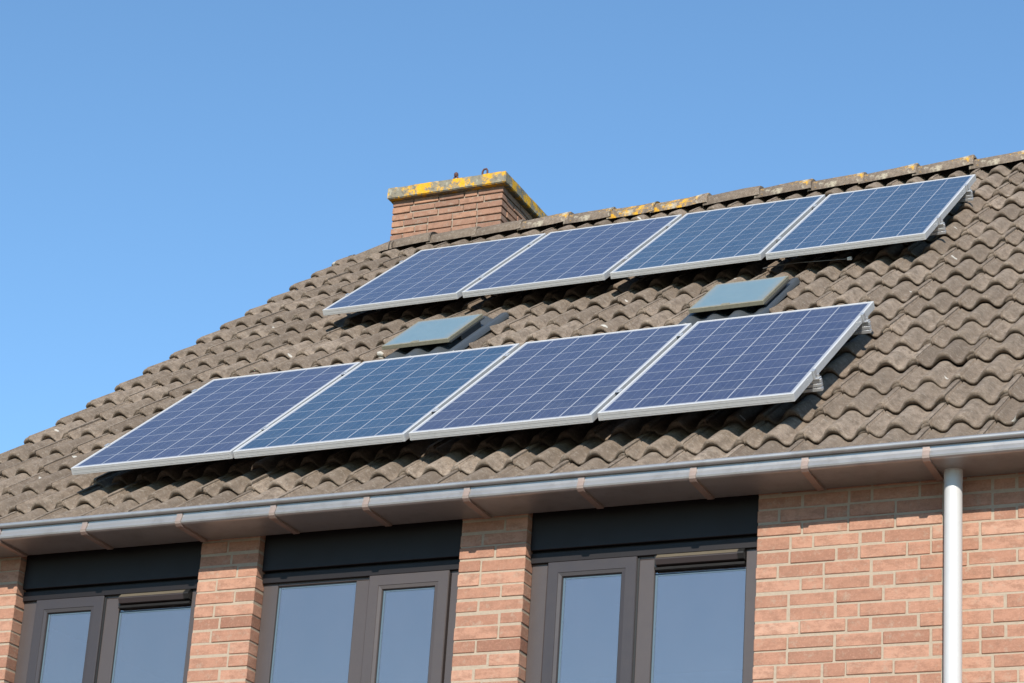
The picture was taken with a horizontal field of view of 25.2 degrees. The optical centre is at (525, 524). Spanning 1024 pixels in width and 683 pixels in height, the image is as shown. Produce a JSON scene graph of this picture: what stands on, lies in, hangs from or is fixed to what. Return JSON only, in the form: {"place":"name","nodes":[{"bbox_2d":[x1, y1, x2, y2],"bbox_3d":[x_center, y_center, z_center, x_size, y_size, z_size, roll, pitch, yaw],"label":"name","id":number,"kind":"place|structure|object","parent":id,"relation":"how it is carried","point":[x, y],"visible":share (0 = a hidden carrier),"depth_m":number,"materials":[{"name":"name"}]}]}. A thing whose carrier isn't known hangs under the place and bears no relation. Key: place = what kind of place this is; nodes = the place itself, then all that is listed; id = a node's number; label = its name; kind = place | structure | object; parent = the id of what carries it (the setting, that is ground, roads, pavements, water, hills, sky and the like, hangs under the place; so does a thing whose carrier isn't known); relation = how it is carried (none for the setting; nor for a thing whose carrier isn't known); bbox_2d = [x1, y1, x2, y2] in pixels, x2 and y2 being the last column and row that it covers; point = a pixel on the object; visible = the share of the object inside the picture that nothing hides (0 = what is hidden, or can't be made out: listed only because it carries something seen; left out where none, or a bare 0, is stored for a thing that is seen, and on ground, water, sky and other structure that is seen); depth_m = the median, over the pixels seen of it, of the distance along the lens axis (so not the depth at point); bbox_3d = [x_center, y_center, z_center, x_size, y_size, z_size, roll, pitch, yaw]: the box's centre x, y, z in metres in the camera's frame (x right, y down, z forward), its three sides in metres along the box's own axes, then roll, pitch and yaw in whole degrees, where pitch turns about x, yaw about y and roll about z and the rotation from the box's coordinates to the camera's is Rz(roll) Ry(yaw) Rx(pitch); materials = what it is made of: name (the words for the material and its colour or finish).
{"place":"outdoors","nodes":[
{"label":"outdoors","id":0,"kind":"place"},
{"bbox_2d":[0,0,1023,453],"label":"sky","id":1,"kind":"structure","parent":0,"point":[170,170],"materials":[{"name":"blue"}]},
{"label":"ground","id":2,"kind":"structure","parent":0,"visible":0},
{"bbox_2d":[0,150,1023,682],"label":"brick house","id":3,"kind":"structure","parent":2,"relation":"on","point":[858,518],"depth_m":11.48,"materials":[{"name":"brick"}]},
{"bbox_2d":[14,589,196,682],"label":"window","id":4,"kind":"structure","parent":3,"relation":"in","point":[107,613],"depth_m":11.87,"materials":[{"name":"grey plastic"}]},
{"bbox_2d":[254,570,458,682],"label":"window","id":5,"kind":"structure","parent":3,"relation":"in","point":[371,595],"depth_m":11.20,"materials":[{"name":"grey plastic"}]},
{"bbox_2d":[104,369,823,446],"bbox_3d":[-0.387,-0.580,12.005,4.104,0.164,0.384,-5,18,24],"label":"mounting rail","id":6,"kind":"object","parent":3,"relation":"attached to","point":[815,384],"visible":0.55,"depth_m":11.04,"materials":[{"name":"metal"}]},
{"bbox_2d":[71,362,360,474],"bbox_3d":[-1.699,-0.608,12.838,0.992,0.042,1.651,-5,18,23],"label":"solar panel","id":7,"kind":"object","parent":6,"relation":"attached to","point":[219,419],"visible":0.94,"depth_m":12.70,"materials":[{"name":"glass"}]},
{"bbox_2d":[233,343,519,458],"bbox_3d":[-0.774,-0.684,12.433,0.992,0.040,1.651,-5,18,23],"label":"solar panel","id":8,"kind":"object","parent":6,"relation":"attached to","point":[390,400],"visible":0.9,"depth_m":12.29,"materials":[{"name":"glass"}]},
{"bbox_2d":[409,323,691,440],"bbox_3d":[0.162,-0.763,12.027,0.992,0.041,1.651,-5,18,24],"label":"solar panel","id":9,"kind":"object","parent":6,"relation":"attached to","point":[558,382],"visible":0.93,"depth_m":11.89,"materials":[{"name":"glass"}]},
{"bbox_2d":[597,301,874,420],"bbox_3d":[1.097,-0.844,11.630,0.992,0.040,1.651,-5,18,24],"label":"solar panel","id":10,"kind":"object","parent":6,"relation":"attached to","point":[760,359],"visible":1,"depth_m":11.49,"materials":[{"name":"glass"}]},
{"bbox_2d":[192,312,871,391],"bbox_3d":[-0.027,-0.932,12.892,4.119,0.164,0.384,-5,18,24],"label":"mounting rail","id":11,"kind":"object","parent":3,"relation":"attached to","point":[864,327],"visible":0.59,"depth_m":11.92,"materials":[{"name":"metal"}]},
{"bbox_2d":[525,548,756,682],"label":"window","id":12,"kind":"structure","parent":3,"relation":"in","point":[639,594],"depth_m":10.66,"materials":[{"name":"grey plastic"}]},
{"bbox_2d":[345,216,945,310],"bbox_3d":[0.724,-1.706,14.942,4.141,0.164,0.384,-5,18,24],"label":"mounting rail","id":13,"kind":"object","parent":3,"relation":"attached to","point":[940,228],"visible":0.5,"depth_m":13.97,"materials":[{"name":"metal"}]},
{"bbox_2d":[322,233,545,315],"bbox_3d":[-0.603,-1.731,15.775,0.992,0.040,1.651,-5,18,24],"label":"solar panel","id":14,"kind":"object","parent":13,"relation":"attached to","point":[438,274],"visible":0.89,"depth_m":15.63,"materials":[{"name":"glass"}]},
{"bbox_2d":[462,214,681,297],"bbox_3d":[0.336,-1.809,15.367,0.992,0.040,1.651,-5,18,24],"label":"solar panel","id":15,"kind":"object","parent":13,"relation":"attached to","point":[579,255],"visible":0.93,"depth_m":15.22,"materials":[{"name":"glass"}]},
{"bbox_2d":[610,195,824,278],"bbox_3d":[1.276,-1.888,14.957,0.992,0.040,1.651,-5,18,24],"label":"solar panel","id":16,"kind":"object","parent":13,"relation":"attached to","point":[731,235],"visible":0.91,"depth_m":14.81,"materials":[{"name":"glass"}]},
{"bbox_2d":[765,174,975,259],"bbox_3d":[2.209,-1.959,14.531,0.992,0.041,1.651,-5,18,24],"label":"solar panel","id":17,"kind":"object","parent":13,"relation":"attached to","point":[895,214],"visible":1,"depth_m":14.38,"materials":[{"name":"glass"}]},
{"bbox_2d":[399,184,973,262],"bbox_3d":[1.047,-2.021,15.733,4.136,0.164,0.384,-5,18,24],"label":"mounting rail","id":18,"kind":"object","parent":3,"relation":"attached to","point":[967,195],"visible":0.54,"depth_m":14.76,"materials":[{"name":"metal"}]},
{"bbox_2d":[762,256,851,268],"bbox_3d":[1.713,-1.598,14.001,0.574,0.022,0.047,-5,18,24],"label":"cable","id":19,"kind":"object","parent":3,"relation":"attached to","point":[849,258],"visible":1,"depth_m":13.96,"materials":[{"name":"black plastic"}]}
]}

